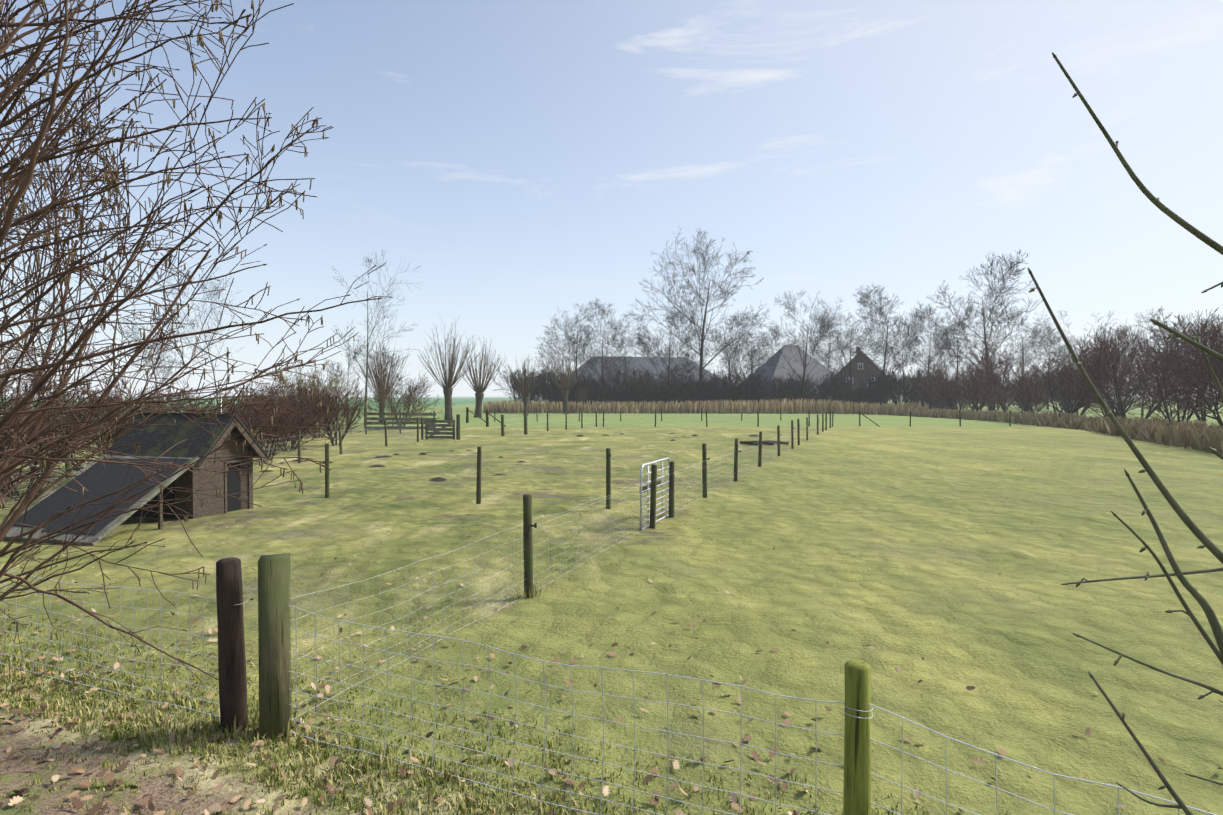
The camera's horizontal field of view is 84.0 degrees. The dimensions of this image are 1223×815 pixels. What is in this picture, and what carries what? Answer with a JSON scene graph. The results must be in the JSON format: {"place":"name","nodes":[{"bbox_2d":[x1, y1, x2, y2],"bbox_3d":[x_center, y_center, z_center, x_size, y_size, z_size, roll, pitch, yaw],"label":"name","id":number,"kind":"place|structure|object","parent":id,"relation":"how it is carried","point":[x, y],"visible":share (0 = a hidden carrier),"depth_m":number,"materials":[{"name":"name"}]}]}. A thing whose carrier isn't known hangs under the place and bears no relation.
{"place":"outdoors","nodes":[
{"label":"outdoors","id":0,"kind":"place"},
{"bbox_2d":[0,396,1222,814],"bbox_3d":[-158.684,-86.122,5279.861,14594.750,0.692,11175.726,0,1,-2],"label":"ground","id":1,"kind":"structure","parent":0,"point":[824,506],"depth_m":6.81,"materials":[{"name":"green plant"}]},
{"bbox_2d":[0,374,37,500],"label":"hedge bush","id":2,"kind":"object","parent":1,"relation":"on","point":[3,445],"visible":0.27,"depth_m":13.51,"materials":[{"name":"brown plant"}]},
{"bbox_2d":[0,102,100,341],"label":"young tree","id":3,"kind":"object","parent":1,"relation":"on","point":[14,290],"visible":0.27,"depth_m":25.50,"materials":[{"name":"brown plant"}]},
{"bbox_2d":[10,274,107,422],"bbox_3d":[-26.431,-2.282,32.579,3.832,8.046,4.222,-1,1,-44],"label":"young tree","id":4,"kind":"object","parent":1,"relation":"on","point":[60,329],"visible":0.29,"depth_m":32.74,"materials":[{"name":"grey plant"}]},
{"bbox_2d":[0,375,123,497],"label":"hedge bush","id":5,"kind":"object","parent":1,"relation":"on","point":[31,468],"visible":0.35,"depth_m":14.39,"materials":[{"name":"brown plant"}]},
{"bbox_2d":[0,336,128,487],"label":"hedge bush","id":6,"kind":"object","parent":1,"relation":"on","point":[26,389],"visible":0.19,"depth_m":15.21,"materials":[{"name":"brown plant"}]},
{"bbox_2d":[0,371,177,489],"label":"hedge bush","id":7,"kind":"object","parent":1,"relation":"on","point":[130,419],"visible":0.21,"depth_m":16.30,"materials":[{"name":"brown plant"}]},
{"bbox_2d":[37,378,199,461],"bbox_3d":[-13.883,0.606,19.663,3.463,2.906,4.351,0,1,20],"label":"hedge bush","id":8,"kind":"object","parent":1,"relation":"on","point":[123,416],"visible":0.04,"depth_m":19.19,"materials":[{"name":"brown plant"}]},
{"bbox_2d":[3,385,268,545],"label":"animal shed","id":9,"kind":"structure","parent":1,"relation":"on","point":[160,439],"depth_m":12.00,"materials":[{"name":"brown wood"}]},
{"bbox_2d":[110,308,186,406],"bbox_3d":[-27.508,-2.324,41.025,4.283,7.842,4.149,1,1,39],"label":"young tree","id":10,"kind":"object","parent":1,"relation":"on","point":[168,373],"visible":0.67,"depth_m":40.78,"materials":[{"name":"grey plant"}]},
{"bbox_2d":[0,0,358,608],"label":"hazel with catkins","id":11,"kind":"object","parent":1,"relation":"on","point":[109,175],"visible":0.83,"depth_m":4.15,"materials":[{"name":"brown plant"}]},
{"bbox_2d":[101,374,261,440],"bbox_3d":[-11.963,0.421,18.720,3.841,3.025,3.582,0,1,17],"label":"hedge bush","id":12,"kind":"object","parent":1,"relation":"on","point":[227,401],"visible":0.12,"depth_m":18.91,"materials":[{"name":"brown plant"}]},
{"bbox_2d":[127,267,262,405],"bbox_3d":[-33.069,-5.170,54.990,9.136,13.068,7.272,0,1,-2],"label":"young tree","id":13,"kind":"object","parent":1,"relation":"on","point":[197,325],"visible":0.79,"depth_m":54.79,"materials":[{"name":"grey plant"}]},
{"bbox_2d":[0,0,391,681],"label":"shrub","id":14,"kind":"object","parent":1,"relation":"on","point":[22,182],"visible":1,"depth_m":2.22,"materials":[{"name":"brown plant"}]},
{"bbox_2d":[184,393,296,452],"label":"hedge bush","id":15,"kind":"object","parent":1,"relation":"on","point":[253,423],"visible":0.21,"depth_m":21.34,"materials":[{"name":"brown plant"}]},
{"bbox_2d":[185,380,298,451],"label":"hedge bush","id":16,"kind":"object","parent":1,"relation":"on","point":[264,411],"visible":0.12,"depth_m":24.79,"materials":[{"name":"brown plant"}]},
{"bbox_2d":[208,382,318,460],"bbox_3d":[-11.977,0.530,22.829,3.419,2.813,4.576,-1,1,-42],"label":"hedge bush","id":17,"kind":"object","parent":1,"relation":"on","point":[292,423],"visible":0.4,"depth_m":22.50,"materials":[{"name":"brown plant"}]},
{"bbox_2d":[222,374,341,450],"bbox_3d":[-12.897,0.237,26.625,3.826,3.150,4.308,0,1,27],"label":"hedge bush","id":18,"kind":"object","parent":1,"relation":"on","point":[304,401],"visible":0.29,"depth_m":26.69,"materials":[{"name":"brown plant"}]},
{"bbox_2d":[268,359,383,437],"bbox_3d":[-15.402,-0.439,35.286,6.169,4.223,4.904,0,1,18],"label":"hedge bush","id":19,"kind":"object","parent":1,"relation":"on","point":[337,383],"visible":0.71,"depth_m":35.33,"materials":[{"name":"red brown twig"},{"name":"dark bark"}]},
{"bbox_2d":[290,382,387,445],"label":"hedge bush","id":20,"kind":"object","parent":1,"relation":"on","point":[338,407],"visible":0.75,"depth_m":29.35,"materials":[{"name":"brown plant"}]},
{"bbox_2d":[322,330,384,426],"bbox_3d":[-17.137,-1.821,44.651,3.988,6.720,3.911,0,1,20],"label":"young tree","id":21,"kind":"object","parent":1,"relation":"on","point":[353,358],"visible":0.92,"depth_m":44.23,"materials":[{"name":"grey plant"}]},
{"bbox_2d":[331,250,419,425],"bbox_3d":[-16.567,-4.938,48.720,6.882,12.815,4.211,-1,1,-44],"label":"young tree","id":22,"kind":"object","parent":1,"relation":"on","point":[370,332],"visible":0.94,"depth_m":48.73,"materials":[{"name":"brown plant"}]},
{"bbox_2d":[351,339,411,421],"bbox_3d":[-18.980,-2.359,56.704,4.509,7.434,5.154,1,1,35],"label":"pollard willow","id":23,"kind":"object","parent":1,"relation":"on","point":[379,371],"visible":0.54,"depth_m":56.15,"materials":[{"name":"brown plant"}]},
{"bbox_2d":[362,344,407,425],"bbox_3d":[-15.998,-1.570,48.167,3.645,6.106,3.352,-1,1,-43],"label":"young tree","id":24,"kind":"object","parent":1,"relation":"on","point":[392,366],"visible":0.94,"depth_m":47.92,"materials":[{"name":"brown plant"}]},
{"bbox_2d":[368,363,454,431],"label":"hedge bush","id":25,"kind":"object","parent":1,"relation":"on","point":[409,397],"visible":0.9,"depth_m":44.30,"materials":[{"name":"brown plant"}]},
{"bbox_2d":[364,411,459,439],"bbox_3d":[-10.198,0.971,37.266,3.337,1.435,8.158,-1,1,-44],"label":"wooden fence","id":26,"kind":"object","parent":1,"relation":"on","point":[430,424],"depth_m":39.04,"materials":[{"name":"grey wood"}]},
{"bbox_2d":[418,315,483,419],"bbox_3d":[-15.257,-3.667,62.332,5.598,9.905,6.362,-1,1,-36],"label":"pollard willow","id":27,"kind":"object","parent":1,"relation":"on","point":[449,380],"visible":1,"depth_m":62.29,"materials":[{"name":"brown plant"}]},
{"bbox_2d":[254,443,676,508],"bbox_3d":[-4.724,1.413,14.343,12.360,1.317,0.252,0,1,16],"label":"fence","id":28,"kind":"object","parent":1,"relation":"on","point":[480,461],"visible":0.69,"depth_m":13.79,"materials":[{"name":"brown wood"}]},
{"bbox_2d":[456,335,506,417],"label":"pollard willow","id":29,"kind":"object","parent":1,"relation":"on","point":[479,389],"visible":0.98,"depth_m":69.20,"materials":[{"name":"brown plant"}]},
{"bbox_2d":[259,433,757,481],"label":"molehills","id":30,"kind":"object","parent":1,"relation":"on","point":[440,479],"visible":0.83,"depth_m":22.31,"materials":[{"name":"soil"}]},
{"bbox_2d":[491,363,553,402],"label":"shrub","id":31,"kind":"object","parent":1,"relation":"on","point":[518,381],"visible":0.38,"depth_m":95.59,"materials":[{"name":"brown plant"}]},
{"bbox_2d":[504,354,546,415],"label":"pollard willow","id":32,"kind":"object","parent":1,"relation":"on","point":[525,394],"visible":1,"depth_m":75.48,"materials":[{"name":"brown plant"}]},
{"bbox_2d":[0,407,1060,513],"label":"fence","id":33,"kind":"object","parent":1,"relation":"on","point":[67,467],"visible":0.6,"depth_m":38.72,"materials":[{"name":"brown wood"}]},
{"bbox_2d":[536,361,583,402],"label":"shrub","id":34,"kind":"object","parent":1,"relation":"on","point":[543,381],"visible":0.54,"depth_m":94.42,"materials":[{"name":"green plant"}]},
{"bbox_2d":[290,411,834,718],"bbox_3d":[6.931,1.215,26.644,0.210,1.321,48.131,0,1,22],"label":"fence","id":35,"kind":"object","parent":1,"relation":"on","point":[527,537],"visible":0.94,"depth_m":8.46,"materials":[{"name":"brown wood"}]},
{"bbox_2d":[545,341,589,413],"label":"pollard willow","id":36,"kind":"object","parent":1,"relation":"on","point":[565,386],"visible":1,"depth_m":83.59,"materials":[{"name":"brown plant"}]},
{"bbox_2d":[547,374,591,402],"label":"shrub","id":37,"kind":"object","parent":1,"relation":"on","point":[573,392],"visible":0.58,"depth_m":92.67,"materials":[{"name":"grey plant"}]},
{"bbox_2d":[536,303,613,401],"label":"farm tree","id":38,"kind":"object","parent":1,"relation":"on","point":[570,330],"visible":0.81,"depth_m":103.23,"materials":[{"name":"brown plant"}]},
{"bbox_2d":[580,376,620,402],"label":"shrub","id":39,"kind":"object","parent":1,"relation":"on","point":[593,391],"visible":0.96,"depth_m":92.31,"materials":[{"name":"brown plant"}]},
{"bbox_2d":[556,297,649,401],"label":"farm tree","id":40,"kind":"object","parent":1,"relation":"on","point":[605,332],"visible":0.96,"depth_m":99.27,"materials":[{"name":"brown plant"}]},
{"bbox_2d":[0,553,1215,814],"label":"fence","id":41,"kind":"object","parent":1,"relation":"on","point":[274,633],"visible":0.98,"depth_m":4.27,"materials":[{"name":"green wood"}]},
{"bbox_2d":[0,508,1222,814],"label":"fallen leaves","id":42,"kind":"object","parent":1,"relation":"on","point":[148,798],"visible":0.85,"depth_m":4.03,"materials":[{"name":"brown plant"}]},
{"bbox_2d":[598,315,651,386],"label":"farm tree","id":43,"kind":"object","parent":1,"relation":"on","point":[625,358],"visible":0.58,"depth_m":106.15,"materials":[{"name":"grey plant"}]},
{"bbox_2d":[600,356,656,408],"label":"shrub","id":44,"kind":"object","parent":1,"relation":"on","point":[617,378],"visible":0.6,"depth_m":104.37,"materials":[{"name":"grey plant"}]},
{"bbox_2d":[558,356,725,409],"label":"farm barn","id":45,"kind":"structure","parent":1,"relation":"on","point":[644,361],"depth_m":115.88,"materials":[{"name":"brick"}]},
{"bbox_2d":[622,371,671,403],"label":"shrub","id":46,"kind":"object","parent":1,"relation":"on","point":[635,388],"visible":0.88,"depth_m":91.57,"materials":[{"name":"grey plant"}]},
{"bbox_2d":[640,457,669,530],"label":"gate","id":47,"kind":"structure","parent":1,"relation":"on","point":[647,487],"depth_m":11.46,"materials":[{"name":"silver metal"}]},
{"bbox_2d":[635,360,688,402],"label":"shrub","id":48,"kind":"object","parent":1,"relation":"on","point":[665,378],"visible":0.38,"depth_m":104.67,"materials":[{"name":"grey plant"}]},
{"bbox_2d":[651,379,692,405],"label":"bush","id":49,"kind":"object","parent":1,"relation":"on","point":[677,393],"visible":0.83,"depth_m":91.30,"materials":[{"name":"grey plant"}]},
{"bbox_2d":[632,308,716,402],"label":"farm tree","id":50,"kind":"object","parent":1,"relation":"on","point":[668,347],"visible":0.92,"depth_m":97.45,"materials":[{"name":"grey plant"}]},
{"bbox_2d":[623,226,773,400],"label":"farm tree","id":51,"kind":"object","parent":1,"relation":"on","point":[693,269],"visible":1,"depth_m":97.63,"materials":[{"name":"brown plant"}]},
{"bbox_2d":[676,366,721,402],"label":"bush","id":52,"kind":"object","parent":1,"relation":"on","point":[701,392],"visible":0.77,"depth_m":94.44,"materials":[{"name":"grey plant"}]},
{"bbox_2d":[696,363,739,402],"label":"bush","id":53,"kind":"object","parent":1,"relation":"on","point":[724,381],"visible":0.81,"depth_m":93.98,"materials":[{"name":"grey plant"}]},
{"bbox_2d":[678,309,769,378],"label":"farm tree","id":54,"kind":"object","parent":1,"relation":"on","point":[734,350],"visible":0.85,"depth_m":101.78,"materials":[{"name":"grey plant"}]},
{"bbox_2d":[707,332,763,378],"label":"farm tree","id":55,"kind":"object","parent":1,"relation":"on","point":[725,360],"visible":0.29,"depth_m":138.47,"materials":[{"name":"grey plant"}]},
{"bbox_2d":[715,362,768,402],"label":"bush","id":56,"kind":"object","parent":1,"relation":"on","point":[756,384],"visible":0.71,"depth_m":95.91,"materials":[{"name":"grey plant"}]},
{"bbox_2d":[718,315,777,382],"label":"farm tree","id":57,"kind":"object","parent":1,"relation":"on","point":[751,357],"visible":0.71,"depth_m":109.27,"materials":[{"name":"grey plant"}]},
{"bbox_2d":[742,375,782,401],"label":"bush","id":58,"kind":"object","parent":1,"relation":"on","point":[754,396],"visible":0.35,"depth_m":95.78,"materials":[{"name":"grey plant"}]},
{"bbox_2d":[760,381,798,407],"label":"bush","id":59,"kind":"object","parent":1,"relation":"on","point":[786,394],"visible":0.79,"depth_m":94.44,"materials":[{"name":"grey plant"}]},
{"bbox_2d":[758,368,809,400],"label":"bush","id":60,"kind":"object","parent":1,"relation":"on","point":[790,380],"visible":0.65,"depth_m":97.06,"materials":[{"name":"grey plant"}]},
{"bbox_2d":[741,345,833,404],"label":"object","id":61,"kind":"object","parent":1,"relation":"on","point":[816,372],"visible":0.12,"depth_m":111.23,"materials":[{"name":"brick"}]},
{"bbox_2d":[749,290,849,399],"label":"farm tree","id":62,"kind":"object","parent":1,"relation":"on","point":[805,365],"visible":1,"depth_m":96.42,"materials":[{"name":"grey plant"}]},
{"bbox_2d":[808,366,850,401],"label":"bush","id":63,"kind":"object","parent":1,"relation":"on","point":[823,387],"visible":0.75,"depth_m":96.23,"materials":[{"name":"grey plant"}]},
{"bbox_2d":[795,313,869,371],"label":"farm tree","id":64,"kind":"object","parent":1,"relation":"on","point":[842,355],"visible":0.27,"depth_m":126.62,"materials":[{"name":"grey plant"}]},
{"bbox_2d":[830,378,872,404],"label":"bush","id":65,"kind":"object","parent":1,"relation":"on","point":[840,392],"visible":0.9,"depth_m":94.05,"materials":[{"name":"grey plant"}]},
{"bbox_2d":[815,295,889,400],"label":"farm tree","id":66,"kind":"object","parent":1,"relation":"on","point":[847,344],"visible":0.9,"depth_m":100.84,"materials":[{"name":"grey plant"}]},
{"bbox_2d":[483,398,1222,453],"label":"reed belt","id":67,"kind":"object","parent":1,"relation":"on","point":[1196,435],"visible":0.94,"depth_m":73.12,"materials":[{"name":"brown plant"}]},
{"bbox_2d":[833,346,887,405],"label":"farm house","id":68,"kind":"structure","parent":1,"relation":"on","point":[867,365],"depth_m":106.76,"materials":[{"name":"brick"}]},
{"bbox_2d":[857,361,913,403],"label":"bush","id":69,"kind":"object","parent":1,"relation":"on","point":[884,388],"visible":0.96,"depth_m":92.94,"materials":[{"name":"brown plant"}]},
{"bbox_2d":[842,283,931,404],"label":"farm tree","id":70,"kind":"object","parent":1,"relation":"on","point":[878,312],"visible":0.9,"depth_m":105.26,"materials":[{"name":"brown plant"}]},
{"bbox_2d":[874,371,916,405],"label":"bush","id":71,"kind":"object","parent":1,"relation":"on","point":[893,396],"visible":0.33,"depth_m":95.73,"materials":[{"name":"brown plant"}]},
{"bbox_2d":[874,323,945,399],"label":"farm tree","id":72,"kind":"object","parent":1,"relation":"on","point":[895,362],"visible":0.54,"depth_m":121.17,"materials":[{"name":"grey plant"}]},
{"bbox_2d":[896,362,953,403],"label":"bush","id":73,"kind":"object","parent":1,"relation":"on","point":[904,378],"visible":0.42,"depth_m":93.30,"materials":[{"name":"brown plant"}]},
{"bbox_2d":[879,303,971,405],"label":"farm tree","id":74,"kind":"object","parent":1,"relation":"on","point":[938,340],"visible":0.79,"depth_m":108.90,"materials":[{"name":"grey plant"}]},
{"bbox_2d":[908,370,944,409],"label":"scrub","id":75,"kind":"object","parent":1,"relation":"on","point":[923,385],"visible":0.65,"depth_m":86.64,"materials":[{"name":"brown plant"}]},
{"bbox_2d":[919,364,966,408],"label":"scrub","id":76,"kind":"object","parent":1,"relation":"on","point":[952,386],"visible":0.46,"depth_m":82.69,"materials":[{"name":"brown plant"}]},
{"bbox_2d":[920,362,993,409],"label":"scrub","id":77,"kind":"object","parent":1,"relation":"on","point":[936,383],"visible":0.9,"depth_m":77.94,"materials":[{"name":"brown plant"}]},
{"bbox_2d":[927,295,996,391],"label":"farm tree","id":78,"kind":"object","parent":1,"relation":"on","point":[934,353],"visible":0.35,"depth_m":114.13,"materials":[{"name":"grey plant"}]},
{"bbox_2d":[943,361,999,410],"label":"scrub","id":79,"kind":"object","parent":1,"relation":"on","point":[976,388],"visible":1,"depth_m":73.86,"materials":[{"name":"brown plant"}]},
{"bbox_2d":[936,352,1010,412],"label":"scrub","id":80,"kind":"object","parent":1,"relation":"on","point":[991,374],"visible":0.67,"depth_m":76.05,"materials":[{"name":"brown plant"}]},
{"bbox_2d":[927,250,1049,410],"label":"farm tree","id":81,"kind":"object","parent":1,"relation":"on","point":[992,310],"visible":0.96,"depth_m":99.36,"materials":[{"name":"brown plant"}]},
{"bbox_2d":[953,333,1046,411],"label":"scrub","id":82,"kind":"object","parent":1,"relation":"on","point":[1007,363],"visible":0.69,"depth_m":83.44,"materials":[{"name":"brown plant"}]},
{"bbox_2d":[988,361,1054,413],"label":"scrub","id":83,"kind":"object","parent":1,"relation":"on","point":[1028,396],"visible":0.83,"depth_m":65.50,"materials":[{"name":"brown plant"}]},
{"bbox_2d":[979,306,1067,408],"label":"farm tree","id":84,"kind":"object","parent":1,"relation":"on","point":[1022,339],"visible":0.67,"depth_m":119.36,"materials":[{"name":"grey plant"}]},
{"bbox_2d":[999,364,1061,413],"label":"scrub","id":85,"kind":"object","parent":1,"relation":"on","point":[1032,386],"visible":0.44,"depth_m":67.78,"materials":[{"name":"brown plant"}]},
{"bbox_2d":[1009,325,1077,408],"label":"farm tree","id":86,"kind":"object","parent":1,"relation":"on","point":[1050,342],"visible":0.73,"depth_m":111.69,"materials":[{"name":"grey plant"}]},
{"bbox_2d":[1007,329,1132,417],"bbox_3d":[42.434,-3.038,61.297,7.373,8.605,9.617,0,1,-26],"label":"bush","id":87,"kind":"object","parent":1,"relation":"on","point":[1064,369],"visible":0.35,"depth_m":62.48,"materials":[{"name":"brown plant"}]},
{"bbox_2d":[1018,341,1139,413],"bbox_3d":[39.240,-2.131,56.997,9.026,6.913,6.168,1,1,32],"label":"bush","id":88,"kind":"object","parent":1,"relation":"on","point":[1071,410],"visible":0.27,"depth_m":57.25,"materials":[{"name":"brown plant"}]},
{"bbox_2d":[1039,322,1161,416],"bbox_3d":[38.713,-2.606,52.423,7.180,8.047,10.507,0,1,13],"label":"bush","id":89,"kind":"object","parent":1,"relation":"on","point":[1112,361],"visible":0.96,"depth_m":52.84,"materials":[{"name":"brown plant"}]},
{"bbox_2d":[1055,328,1158,414],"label":"bush","id":90,"kind":"object","parent":1,"relation":"on","point":[1083,411],"visible":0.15,"depth_m":75.51,"materials":[{"name":"brown plant"}]},
{"bbox_2d":[1067,350,1169,417],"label":"scrub","id":91,"kind":"object","parent":1,"relation":"on","point":[1096,402],"visible":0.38,"depth_m":54.81,"materials":[{"name":"brown plant"}]},
{"bbox_2d":[1067,321,1180,416],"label":"bush","id":92,"kind":"object","parent":1,"relation":"on","point":[1125,407],"visible":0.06,"depth_m":71.88,"materials":[{"name":"brown plant"}]},
{"bbox_2d":[1028,52,1222,814],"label":"branches","id":93,"kind":"object","parent":1,"relation":"on","point":[1216,552],"visible":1,"depth_m":1.63,"materials":[{"name":"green plant"}]},
{"bbox_2d":[1108,348,1207,422],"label":"scrub","id":94,"kind":"object","parent":1,"relation":"on","point":[1167,395],"visible":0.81,"depth_m":45.60,"materials":[{"name":"brown plant"}]},
{"bbox_2d":[1115,314,1222,417],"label":"bush","id":95,"kind":"object","parent":1,"relation":"on","point":[1141,346],"visible":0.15,"depth_m":64.00,"materials":[{"name":"brown plant"}]},
{"bbox_2d":[1125,307,1213,411],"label":"farm tree","id":96,"kind":"object","parent":1,"relation":"on","point":[1157,331],"visible":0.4,"depth_m":93.79,"materials":[{"name":"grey plant"}]},
{"bbox_2d":[1122,307,1222,406],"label":"bush","id":97,"kind":"object","parent":1,"relation":"on","point":[1201,330],"visible":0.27,"depth_m":56.42,"materials":[{"name":"brown plant"}]},
{"bbox_2d":[1126,306,1221,420],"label":"bush","id":98,"kind":"object","parent":1,"relation":"on","point":[1171,356],"visible":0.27,"depth_m":59.37,"materials":[{"name":"brown plant"}]},
{"bbox_2d":[1131,317,1222,422],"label":"bush","id":99,"kind":"object","parent":1,"relation":"on","point":[1186,403],"visible":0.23,"depth_m":47.33,"materials":[{"name":"brown plant"}]},
{"bbox_2d":[1149,326,1222,427],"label":"scrub","id":100,"kind":"object","parent":1,"relation":"on","point":[1215,405],"visible":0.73,"depth_m":40.88,"materials":[{"name":"brown plant"}]},
{"bbox_2d":[1150,317,1222,417],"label":"scrub","id":101,"kind":"object","parent":1,"relation":"on","point":[1201,359],"visible":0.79,"depth_m":39.45,"materials":[{"name":"brown plant"}]},
{"bbox_2d":[0,0,1222,395],"label":"sky","id":102,"kind":"structure","parent":0,"point":[531,158],"materials":[{"name":"blue"}]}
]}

